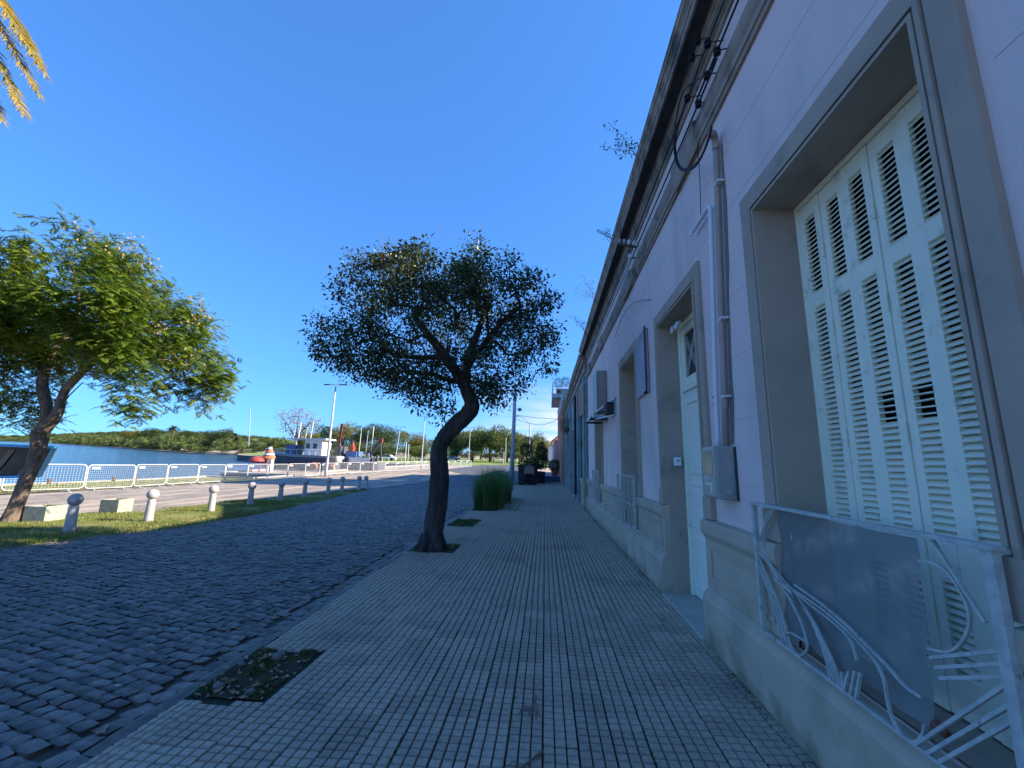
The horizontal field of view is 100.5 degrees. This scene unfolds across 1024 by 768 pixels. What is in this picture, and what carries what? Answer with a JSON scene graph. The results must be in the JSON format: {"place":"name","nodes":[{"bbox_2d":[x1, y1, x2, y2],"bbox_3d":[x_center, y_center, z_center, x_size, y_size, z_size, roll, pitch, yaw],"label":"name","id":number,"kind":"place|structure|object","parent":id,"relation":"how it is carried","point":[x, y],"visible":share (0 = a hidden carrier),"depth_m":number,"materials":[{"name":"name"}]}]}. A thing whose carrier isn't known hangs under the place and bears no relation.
{"place":"outdoors","nodes":[
{"label":"outdoors","id":0,"kind":"place"},
{"bbox_2d":[0,477,263,493],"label":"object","id":1,"kind":"structure","parent":0,"point":[101,483],"depth_m":23.35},
{"bbox_2d":[0,441,264,483],"bbox_3d":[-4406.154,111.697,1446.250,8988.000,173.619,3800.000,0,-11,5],"label":"river","id":2,"kind":"structure","parent":0,"point":[98,456],"depth_m":88.98,"materials":[{"name":"blue liquid"}]},
{"bbox_2d":[265,421,344,470],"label":"white boat","id":3,"kind":"object","parent":2,"relation":"on","point":[315,450],"visible":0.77,"depth_m":51.57,"materials":[{"name":"beige paint"}]},
{"bbox_2d":[335,424,385,470],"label":"work barge","id":4,"kind":"object","parent":2,"relation":"on","point":[353,455],"visible":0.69,"depth_m":53.23,"materials":[{"name":"blue paint"}]},
{"bbox_2d":[0,433,426,452],"bbox_3d":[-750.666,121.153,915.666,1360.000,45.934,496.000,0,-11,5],"label":"hills","id":5,"kind":"structure","parent":0,"point":[256,439],"depth_m":831.07,"materials":[{"name":"green plant"}]},
{"bbox_2d":[0,430,402,451],"bbox_3d":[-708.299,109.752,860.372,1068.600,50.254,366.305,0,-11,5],"label":"hill wood","id":6,"kind":"object","parent":5,"relation":"on","point":[18,438],"visible":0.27,"depth_m":837.16,"materials":[{"name":"green plant"}]},
{"bbox_2d":[0,484,474,767],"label":"road","id":7,"kind":"structure","parent":0,"point":[54,713],"depth_m":4.78,"materials":[{"name":"stone"}]},
{"bbox_2d":[9,505,482,698],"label":"fallen leaves","id":8,"kind":"object","parent":7,"relation":"on","point":[226,666],"visible":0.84,"depth_m":3.69,"materials":[{"name":"brown plant"}]},
{"bbox_2d":[0,0,680,453],"label":"sky","id":9,"kind":"structure","parent":0,"point":[248,144],"materials":[{"name":"blue"}]},
{"bbox_2d":[244,453,547,467],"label":"lawn","id":10,"kind":"structure","parent":0,"point":[479,462],"depth_m":115.94,"materials":[{"name":"plant"}]},
{"bbox_2d":[272,407,325,444],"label":"bare tree","id":11,"kind":"object","parent":10,"relation":"on","point":[291,430],"visible":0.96,"depth_m":116.25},
{"bbox_2d":[297,430,322,447],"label":"willow tree","id":12,"kind":"object","parent":10,"relation":"on","point":[302,442],"visible":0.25,"depth_m":122.52,"materials":[{"name":"green plant"}]},
{"bbox_2d":[312,425,345,446],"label":"leafy tree","id":13,"kind":"object","parent":10,"relation":"on","point":[324,434],"visible":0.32,"depth_m":133.46,"materials":[{"name":"green plant"}]},
{"bbox_2d":[331,421,361,447],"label":"leafy tree","id":14,"kind":"object","parent":10,"relation":"on","point":[346,436],"visible":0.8,"depth_m":128.06,"materials":[{"name":"green plant"}]},
{"bbox_2d":[354,422,391,457],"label":"leafy tree","id":15,"kind":"object","parent":10,"relation":"on","point":[380,433],"visible":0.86,"depth_m":128.70,"materials":[{"name":"green plant"}]},
{"bbox_2d":[370,441,400,459],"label":"leafy tree","id":16,"kind":"object","parent":10,"relation":"on","point":[382,444],"visible":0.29,"depth_m":111.79,"materials":[{"name":"green plant"}]},
{"bbox_2d":[374,445,397,460],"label":"leafy tree","id":17,"kind":"object","parent":10,"relation":"on","point":[385,452],"visible":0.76,"depth_m":103.33,"materials":[{"name":"green plant"}]},
{"bbox_2d":[379,426,409,448],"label":"leafy tree","id":18,"kind":"object","parent":10,"relation":"on","point":[394,436],"visible":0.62,"depth_m":133.88,"materials":[{"name":"green plant"}]},
{"bbox_2d":[397,446,420,460],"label":"leafy tree","id":19,"kind":"object","parent":10,"relation":"on","point":[414,450],"visible":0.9,"depth_m":109.46,"materials":[{"name":"green plant"}]},
{"bbox_2d":[398,431,427,458],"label":"leafy tree","id":20,"kind":"object","parent":10,"relation":"on","point":[414,438],"visible":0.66,"depth_m":141.08,"materials":[{"name":"green plant"}]},
{"bbox_2d":[448,434,465,456],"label":"willow tree","id":21,"kind":"object","parent":10,"relation":"on","point":[455,445],"visible":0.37,"depth_m":132.13,"materials":[{"name":"green plant"}]},
{"bbox_2d":[459,450,479,461],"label":"leafy tree","id":22,"kind":"object","parent":10,"relation":"on","point":[465,456],"visible":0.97,"depth_m":115.36,"materials":[{"name":"green plant"}]},
{"bbox_2d":[457,425,487,460],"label":"willow tree","id":23,"kind":"object","parent":10,"relation":"on","point":[463,441],"visible":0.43,"depth_m":127.65,"materials":[{"name":"green plant"}]},
{"bbox_2d":[467,424,511,461],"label":"willow tree","id":24,"kind":"object","parent":10,"relation":"on","point":[493,437],"visible":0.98,"depth_m":123.09,"materials":[{"name":"green plant"}]},
{"bbox_2d":[482,453,501,462],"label":"leafy tree","id":25,"kind":"object","parent":10,"relation":"on","point":[494,455],"visible":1,"depth_m":113.02,"materials":[{"name":"green plant"}]},
{"bbox_2d":[498,428,525,461],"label":"willow tree","id":26,"kind":"object","parent":10,"relation":"on","point":[516,436],"visible":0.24,"depth_m":126.91,"materials":[{"name":"green plant"}]},
{"bbox_2d":[508,431,532,462],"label":"willow tree","id":27,"kind":"object","parent":10,"relation":"on","point":[524,436],"visible":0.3,"depth_m":128.44,"materials":[{"name":"green plant"}]},
{"bbox_2d":[527,431,547,455],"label":"leafy tree","id":28,"kind":"object","parent":10,"relation":"on","point":[536,437],"visible":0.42,"depth_m":113.48,"materials":[{"name":"green plant"}]},
{"bbox_2d":[532,440,552,464],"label":"leafy tree","id":29,"kind":"object","parent":10,"relation":"on","point":[546,442],"visible":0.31,"depth_m":98.81,"materials":[{"name":"green plant"}]},
{"bbox_2d":[78,481,818,767],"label":"pavement","id":30,"kind":"structure","parent":0,"point":[392,640],"depth_m":3.10,"materials":[{"name":"tile"}]},
{"bbox_2d":[190,650,316,699],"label":"bare earth","id":31,"kind":"structure","parent":30,"relation":"on","point":[246,681],"depth_m":3.13,"materials":[{"name":"soil"}]},
{"bbox_2d":[196,647,317,700],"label":"weeds","id":32,"kind":"object","parent":31,"relation":"on","point":[267,666],"visible":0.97,"depth_m":3.16,"materials":[{"name":"plant"}]},
{"bbox_2d":[271,652,285,660],"bbox_3d":[-1.870,2.182,3.411,0.097,0.054,0.112,-3,-11,21],"label":"stone","id":33,"kind":"object","parent":31,"relation":"on","point":[278,655],"visible":0.91,"depth_m":3.38,"materials":[{"name":"stone"}]},
{"bbox_2d":[410,545,459,552],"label":"bare earth","id":34,"kind":"structure","parent":30,"relation":"on","point":[453,549],"depth_m":7.71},
{"bbox_2d":[297,223,568,552],"bbox_3d":[-1.427,-0.130,8.328,5.151,6.612,3.754,0,-11,5],"label":"street tree","id":35,"kind":"object","parent":34,"relation":"on","point":[468,272],"visible":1,"depth_m":7.84,"materials":[{"name":"green plant"}]},
{"bbox_2d":[449,520,478,526],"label":"bare earth","id":36,"kind":"structure","parent":30,"relation":"on","point":[464,523],"depth_m":11.04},
{"bbox_2d":[447,518,480,526],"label":"weeds","id":37,"kind":"object","parent":36,"relation":"on","point":[462,521],"visible":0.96,"depth_m":11.23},
{"bbox_2d":[462,465,515,508],"bbox_3d":[-0.707,3.680,15.379,2.464,1.514,2.629,0,-11,5],"label":"tall grass clump","id":38,"kind":"object","parent":30,"relation":"on","point":[487,492],"visible":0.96,"depth_m":14.84,"materials":[{"name":"plant"}]},
{"bbox_2d":[471,467,521,502],"bbox_3d":[-0.622,4.189,17.928,2.259,1.460,3.944,0,-11,5],"label":"tall grass clump","id":39,"kind":"object","parent":30,"relation":"on","point":[508,496],"visible":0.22,"depth_m":17.58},
{"bbox_2d":[509,384,521,483],"bbox_3d":[0.277,3.881,33.337,0.924,7.901,0.400,0,-11,5],"label":"utility pole","id":40,"kind":"object","parent":30,"relation":"on","point":[512,457],"visible":0.89,"depth_m":33.15,"materials":[{"name":"metal"}]},
{"bbox_2d":[517,458,526,484],"bbox_3d":[0.772,6.629,32.363,0.744,2.050,0.754,0,-11,5],"label":"black planter","id":41,"kind":"object","parent":30,"relation":"on","point":[521,466],"visible":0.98,"depth_m":32.08,"materials":[{"name":"green plastic"}]},
{"bbox_2d":[504,750,543,767],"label":"twig","id":42,"kind":"object","parent":30,"relation":"on","point":[538,754],"visible":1,"depth_m":2.22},
{"bbox_2d":[520,437,532,483],"bbox_3d":[1.118,6.141,34.671,1.272,3.875,1.316,0,-11,5],"label":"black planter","id":43,"kind":"object","parent":30,"relation":"on","point":[528,446],"visible":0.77,"depth_m":34.65,"materials":[{"name":"green plant"}]},
{"bbox_2d":[518,695,538,719],"bbox_3d":[0.126,2.081,2.749,0.124,0.022,0.268,-2,-11,15],"label":"twig","id":44,"kind":"object","parent":30,"relation":"on","point":[532,706],"visible":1,"depth_m":2.71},
{"bbox_2d":[524,465,533,484],"bbox_3d":[1.293,6.826,31.985,0.787,1.545,0.600,0,-11,5],"label":"wicker chair","id":45,"kind":"object","parent":30,"relation":"on","point":[528,470],"visible":0.96,"depth_m":31.80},
{"bbox_2d":[525,456,540,484],"bbox_3d":[1.689,6.721,33.296,1.402,2.252,1.223,0,-11,5],"label":"black planter","id":46,"kind":"object","parent":30,"relation":"on","point":[535,463],"visible":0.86,"depth_m":32.93,"materials":[{"name":"plastic"}]},
{"bbox_2d":[535,441,548,482],"bbox_3d":[2.547,6.700,36.813,1.482,3.627,1.551,0,-11,5],"label":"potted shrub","id":47,"kind":"object","parent":30,"relation":"on","point":[540,474],"visible":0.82,"depth_m":36.59,"materials":[{"name":"green plant"}]},
{"bbox_2d":[547,459,559,475],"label":"potted shrub","id":48,"kind":"object","parent":30,"relation":"on","point":[554,471],"visible":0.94,"depth_m":42.73,"materials":[{"name":"green plant"}]},
{"bbox_2d":[389,514,812,767],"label":"seam moss","id":49,"kind":"object","parent":30,"relation":"on","point":[628,691],"visible":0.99,"depth_m":3.01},
{"bbox_2d":[579,0,1023,767],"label":"lilac house","id":50,"kind":"structure","parent":30,"relation":"on","point":[871,156],"depth_m":2.58,"materials":[{"name":"paint"}]},
{"bbox_2d":[592,469,599,503],"bbox_3d":[2.409,2.916,12.249,0.040,0.890,1.450,0,-11,5],"label":"balcony railing","id":51,"kind":"object","parent":50,"relation":"attached to","point":[595,479],"visible":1,"depth_m":12.21,"materials":[{"name":"metal"}]},
{"bbox_2d":[586,370,607,423],"bbox_3d":[2.242,0.366,11.341,0.440,1.300,1.100,0,-11,5],"label":"air conditioner","id":52,"kind":"object","parent":50,"relation":"attached to","point":[599,389],"visible":0.79,"depth_m":10.95,"materials":[{"name":"grey plastic"}]},
{"bbox_2d":[595,396,615,419],"bbox_3d":[2.235,0.599,10.084,0.228,0.417,1.352,2,-11,-3],"label":"air conditioner","id":53,"kind":"object","parent":50,"relation":"attached to","point":[609,407],"depth_m":9.65,"materials":[{"name":"metal"}]},
{"bbox_2d":[599,120,639,159],"bbox_3d":[1.550,-3.430,6.069,0.539,0.433,0.581,0,-11,5],"label":"cornice plant","id":54,"kind":"object","parent":50,"relation":"on","point":[629,148],"visible":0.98,"depth_m":6.02,"materials":[{"name":"green plant"}]},
{"bbox_2d":[616,474,636,532],"bbox_3d":[2.053,2.101,7.705,0.040,0.900,1.650,0,-11,5],"label":"balcony railing","id":55,"kind":"object","parent":50,"relation":"attached to","point":[619,500],"visible":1,"depth_m":7.60,"materials":[{"name":"metal"}]},
{"bbox_2d":[618,238,635,258],"bbox_3d":[2.027,-2.331,7.355,0.321,0.380,0.275,-6,-13,34],"label":"insulator rack","id":56,"kind":"object","parent":50,"relation":"attached to","point":[627,245],"visible":0.94,"depth_m":7.28,"materials":[{"name":"metal"}]},
{"bbox_2d":[584,0,724,365],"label":"cable","id":57,"kind":"object","parent":56,"relation":"attached to","point":[695,75],"visible":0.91,"depth_m":5.01,"materials":[{"name":"black rubber"}]},
{"bbox_2d":[635,326,649,398],"bbox_3d":[2.051,-0.309,6.791,0.090,1.060,0.735,0,-11,5],"label":"wall shutter","id":58,"kind":"object","parent":50,"relation":"attached to","point":[642,363],"depth_m":6.70,"materials":[{"name":"metal"}]},
{"bbox_2d":[584,0,712,358],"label":"cable","id":59,"kind":"object","parent":50,"relation":"attached to","point":[660,145],"visible":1,"depth_m":5.09,"materials":[{"name":"black rubber"}]},
{"bbox_2d":[585,0,738,368],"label":"cable","id":60,"kind":"object","parent":50,"relation":"attached to","point":[712,64],"visible":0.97,"depth_m":4.18,"materials":[{"name":"black rubber"}]},
{"bbox_2d":[681,319,695,384],"bbox_3d":[2.276,-0.408,5.390,0.040,0.765,0.633,0,-11,5],"label":"transom window","id":61,"kind":"structure","parent":50,"relation":"in","point":[687,333],"depth_m":5.49,"materials":[{"name":"white paint"}]},
{"bbox_2d":[684,94,700,102],"bbox_3d":[1.845,-2.912,4.338,0.176,0.071,0.060,0,-11,5],"label":"insulator","id":62,"kind":"object","parent":50,"relation":"attached to","point":[686,99],"visible":0.93,"depth_m":4.33,"materials":[{"name":"black ceramic"}]},
{"bbox_2d":[675,103,712,169],"bbox_3d":[1.748,-2.465,4.178,0.073,0.979,0.885,1,-11,2],"label":"drop cable","id":63,"kind":"object","parent":62,"relation":"hanging from","point":[710,132],"visible":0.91,"depth_m":4.44,"materials":[{"name":"black rubber"}]},
{"bbox_2d":[685,387,708,599],"bbox_3d":[2.237,1.278,5.073,0.058,2.475,0.633,0,-11,5],"label":"door leaf","id":64,"kind":"structure","parent":50,"relation":"in","point":[691,399],"depth_m":5.13,"materials":[{"name":"paint"}]},
{"bbox_2d":[688,204,720,445],"bbox_3d":[1.816,-0.540,3.971,0.066,2.234,0.519,0,-11,5],"label":"white conduit","id":65,"kind":"object","parent":50,"relation":"attached to","point":[708,209],"visible":0.95,"depth_m":3.82,"materials":[{"name":"plastic"}]},
{"bbox_2d":[703,70,715,80],"bbox_3d":[1.817,-2.799,3.859,0.156,0.071,0.060,0,-11,5],"label":"insulator","id":66,"kind":"object","parent":50,"relation":"attached to","point":[706,76],"visible":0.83,"depth_m":3.85,"materials":[{"name":"black ceramic"}]},
{"bbox_2d":[673,75,710,171],"bbox_3d":[1.729,-2.476,4.170,0.060,1.054,0.866,1,-11,1],"label":"drop cable","id":67,"kind":"object","parent":66,"relation":"attached to","point":[679,168],"visible":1,"depth_m":4.32,"materials":[{"name":"black rubber"}]},
{"bbox_2d":[707,129,731,445],"bbox_3d":[1.825,-0.878,3.690,0.125,2.798,0.399,-2,-11,17],"label":"mauve pipe","id":68,"kind":"object","parent":50,"relation":"attached to","point":[722,317],"visible":0.91,"depth_m":3.72,"materials":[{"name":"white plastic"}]},
{"bbox_2d":[702,446,739,501],"bbox_3d":[1.761,0.756,3.621,0.175,0.445,0.325,0,-11,5],"label":"meter box","id":69,"kind":"object","parent":50,"relation":"attached to","point":[720,471],"visible":1,"depth_m":3.50,"materials":[{"name":"grey plastic"}]},
{"bbox_2d":[748,502,1023,767],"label":"balcony railing","id":70,"kind":"object","parent":50,"relation":"attached to","point":[1011,686],"visible":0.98,"depth_m":1.55,"materials":[{"name":"metal"}]},
{"bbox_2d":[775,511,933,729],"bbox_3d":[1.693,1.115,2.262,0.041,0.755,1.195,0,-11,5],"label":"plastic sheet","id":71,"kind":"object","parent":70,"relation":"attached to","point":[862,583],"visible":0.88,"depth_m":2.02,"materials":[{"name":"grey"}]},
{"bbox_2d":[929,719,951,738],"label":"flower pots","id":72,"kind":"object","parent":50,"relation":"on","point":[945,733],"visible":0.69,"depth_m":1.62,"materials":[{"name":"ceramic"}]},
{"bbox_2d":[383,465,517,489],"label":"road","id":73,"kind":"structure","parent":0,"point":[456,481],"depth_m":43.35,"materials":[{"name":"asphalt"}]},
{"bbox_2d":[0,443,970,767],"bbox_3d":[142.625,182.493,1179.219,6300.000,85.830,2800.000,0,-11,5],"label":"ground","id":74,"kind":"structure","parent":0,"point":[296,473],"depth_m":46.96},
{"bbox_2d":[0,0,52,127],"bbox_3d":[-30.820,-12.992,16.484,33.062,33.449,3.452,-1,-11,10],"label":"palm tree","id":75,"kind":"object","parent":74,"relation":"on","point":[24,38],"visible":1,"depth_m":14.11,"materials":[{"name":"yellow plant"}]},
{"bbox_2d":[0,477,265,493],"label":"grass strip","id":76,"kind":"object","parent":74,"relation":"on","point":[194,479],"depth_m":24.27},
{"bbox_2d":[139,427,166,443],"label":"leafy tree","id":77,"kind":"object","parent":74,"relation":"on","point":[143,433],"visible":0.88,"depth_m":278.63,"materials":[{"name":"green plant"}]},
{"bbox_2d":[52,435,298,453],"bbox_3d":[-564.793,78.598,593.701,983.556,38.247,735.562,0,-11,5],"label":"riverside wood","id":78,"kind":"object","parent":74,"relation":"on","point":[198,443],"visible":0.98,"depth_m":233.00,"materials":[{"name":"green plant"}]},
{"bbox_2d":[0,489,365,548],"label":"grass verge","id":79,"kind":"object","parent":74,"relation":"on","point":[170,515],"depth_m":9.92,"materials":[{"name":"plant"}]},
{"bbox_2d":[21,504,67,521],"bbox_3d":[-11.085,3.070,10.105,0.500,0.375,0.500,2,-11,-2],"label":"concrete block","id":80,"kind":"object","parent":79,"relation":"on","point":[46,512],"visible":0.86,"depth_m":9.90,"materials":[{"name":"concrete"}]},
{"bbox_2d":[62,493,83,531],"bbox_3d":[-9.039,2.659,8.759,0.252,0.791,0.252,2,-11,-5],"label":"bollard","id":81,"kind":"object","parent":79,"relation":"on","point":[75,501],"visible":0.98,"depth_m":8.71,"materials":[{"name":"white concrete"}]},
{"bbox_2d":[98,498,133,512],"bbox_3d":[-11.110,3.418,11.960,0.500,0.375,0.500,2,-11,-2],"label":"concrete trough","id":82,"kind":"object","parent":79,"relation":"on","point":[114,505],"visible":0.92,"depth_m":11.75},
{"bbox_2d":[0,202,252,522],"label":"feathery tree","id":83,"kind":"object","parent":79,"relation":"on","point":[110,339],"visible":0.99,"depth_m":9.95,"materials":[{"name":"green plant"}]},
{"bbox_2d":[143,489,159,521],"bbox_3d":[-8.773,2.961,10.338,0.252,0.791,0.252,2,-11,-2],"label":"bollard","id":84,"kind":"object","parent":79,"relation":"on","point":[152,495],"visible":0.95,"depth_m":10.28,"materials":[{"name":"white concrete"}]},
{"bbox_2d":[207,485,218,511],"bbox_3d":[-8.724,3.349,12.396,0.252,0.791,0.252,6,-11,-24],"label":"bollard","id":85,"kind":"object","parent":79,"relation":"on","point":[213,490],"visible":0.92,"depth_m":12.34,"materials":[{"name":"white concrete"}]},
{"bbox_2d":[246,482,256,504],"bbox_3d":[-8.760,3.704,14.291,0.252,0.791,0.252,10,-15,-39],"label":"bollard","id":86,"kind":"object","parent":79,"relation":"on","point":[251,487],"visible":0.9,"depth_m":14.23,"materials":[{"name":"white concrete"}]},
{"bbox_2d":[277,480,285,500],"bbox_3d":[-8.689,4.028,16.008,0.252,0.791,0.252,4,-10,-13],"label":"bollard","id":87,"kind":"object","parent":79,"relation":"on","point":[281,484],"visible":0.95,"depth_m":15.95,"materials":[{"name":"white concrete"}]},
{"bbox_2d":[302,479,308,496],"bbox_3d":[-8.681,4.375,17.852,0.252,0.791,0.252,-6,-13,36],"label":"bollard","id":88,"kind":"object","parent":79,"relation":"on","point":[304,490],"visible":0.98,"depth_m":17.79,"materials":[{"name":"white concrete"}]},
{"bbox_2d":[193,429,227,447],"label":"leafy tree","id":89,"kind":"object","parent":74,"relation":"on","point":[213,433],"visible":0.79,"depth_m":224.38,"materials":[{"name":"green plant"}]},
{"bbox_2d":[0,464,429,485],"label":"quay kerb","id":90,"kind":"structure","parent":74,"relation":"on","point":[245,471],"depth_m":35.49,"materials":[{"name":"concrete"}]},
{"bbox_2d":[218,427,233,445],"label":"leafy tree","id":91,"kind":"object","parent":74,"relation":"on","point":[226,432],"visible":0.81,"depth_m":222.69,"materials":[{"name":"green plant"}]},
{"bbox_2d":[55,443,416,476],"bbox_3d":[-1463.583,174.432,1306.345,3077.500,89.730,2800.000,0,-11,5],"label":"quay wall","id":92,"kind":"structure","parent":74,"relation":"on","point":[243,457],"depth_m":107.22,"materials":[{"name":"concrete"}]},
{"bbox_2d":[0,465,472,516],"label":"promenade","id":93,"kind":"structure","parent":74,"relation":"on","point":[184,495],"depth_m":20.89,"materials":[{"name":"concrete"}]},
{"bbox_2d":[0,444,57,478],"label":"sign board","id":94,"kind":"object","parent":93,"relation":"on","point":[13,457],"visible":0.67,"depth_m":11.79,"materials":[{"name":"metal"}]},
{"bbox_2d":[1,464,87,492],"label":"crowd barrier","id":95,"kind":"object","parent":93,"relation":"on","point":[53,477],"visible":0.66,"depth_m":18.24,"materials":[{"name":"metal"}]},
{"bbox_2d":[85,465,135,491],"bbox_3d":[-18.760,4.388,19.928,0.605,1.202,1.999,-1,-11,13],"label":"crowd barrier","id":96,"kind":"object","parent":93,"relation":"on","point":[99,467],"visible":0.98,"depth_m":19.63,"materials":[{"name":"metal"}]},
{"bbox_2d":[133,464,168,488],"bbox_3d":[-18.577,4.748,21.938,0.605,1.202,2.091,2,-11,-2],"label":"crowd barrier","id":97,"kind":"object","parent":93,"relation":"on","point":[141,467],"visible":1,"depth_m":21.76,"materials":[{"name":"metal"}]},
{"bbox_2d":[166,464,198,486],"bbox_3d":[-18.654,5.163,24.162,0.605,1.202,2.385,1,-11,-1],"label":"crowd barrier","id":98,"kind":"object","parent":93,"relation":"on","point":[175,467],"visible":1,"depth_m":23.94,"materials":[{"name":"metal"}]},
{"bbox_2d":[197,464,225,484],"bbox_3d":[-18.716,5.634,26.579,0.605,1.202,2.484,1,-11,-1],"label":"crowd barrier","id":99,"kind":"object","parent":93,"relation":"on","point":[203,466],"visible":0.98,"depth_m":26.41,"materials":[{"name":"metal"}]},
{"bbox_2d":[225,464,248,482],"bbox_3d":[-18.706,6.055,28.947,0.605,1.202,2.276,1,-10,2],"label":"crowd barrier","id":100,"kind":"object","parent":93,"relation":"on","point":[242,479],"visible":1,"depth_m":28.90,"materials":[{"name":"metal"}]},
{"bbox_2d":[324,384,347,476],"bbox_3d":[-16.660,4.217,39.294,2.300,8.551,0.330,0,-11,5],"label":"street lamp","id":101,"kind":"object","parent":93,"relation":"on","point":[327,456],"visible":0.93,"depth_m":39.14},
{"bbox_2d":[248,456,264,471],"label":"red buoy stand","id":102,"kind":"object","parent":74,"relation":"on","point":[256,459],"visible":0.97,"depth_m":42.05,"materials":[{"name":"paint"}]},
{"bbox_2d":[262,446,275,471],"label":"striped beacon","id":103,"kind":"object","parent":74,"relation":"on","point":[269,454],"visible":0.98,"depth_m":43.11,"materials":[{"name":"orange paint"}]},
{"bbox_2d":[60,481,516,767],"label":"kerb","id":104,"kind":"structure","parent":74,"relation":"on","point":[127,729],"depth_m":2.99,"materials":[{"name":"concrete"}]},
{"bbox_2d":[550,436,557,469],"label":"tiled house","id":105,"kind":"structure","parent":74,"relation":"on","point":[555,447],"depth_m":49.57,"materials":[{"name":"paint"}]},
{"bbox_2d":[551,366,574,484],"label":"balcony house","id":106,"kind":"structure","parent":74,"relation":"on","point":[558,399],"depth_m":39.94,"materials":[{"name":"paint"}]},
{"bbox_2d":[561,354,626,511],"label":"shop house","id":107,"kind":"structure","parent":0,"point":[576,453],"depth_m":18.96,"materials":[{"name":"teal paint"}]},
{"bbox_2d":[560,416,569,434],"bbox_3d":[3.428,2.617,26.790,0.976,1.186,1.029,0,-11,5],"label":"wall plant","id":108,"kind":"object","parent":107,"relation":"attached to","point":[567,429],"depth_m":26.66,"materials":[{"name":"green plant"}]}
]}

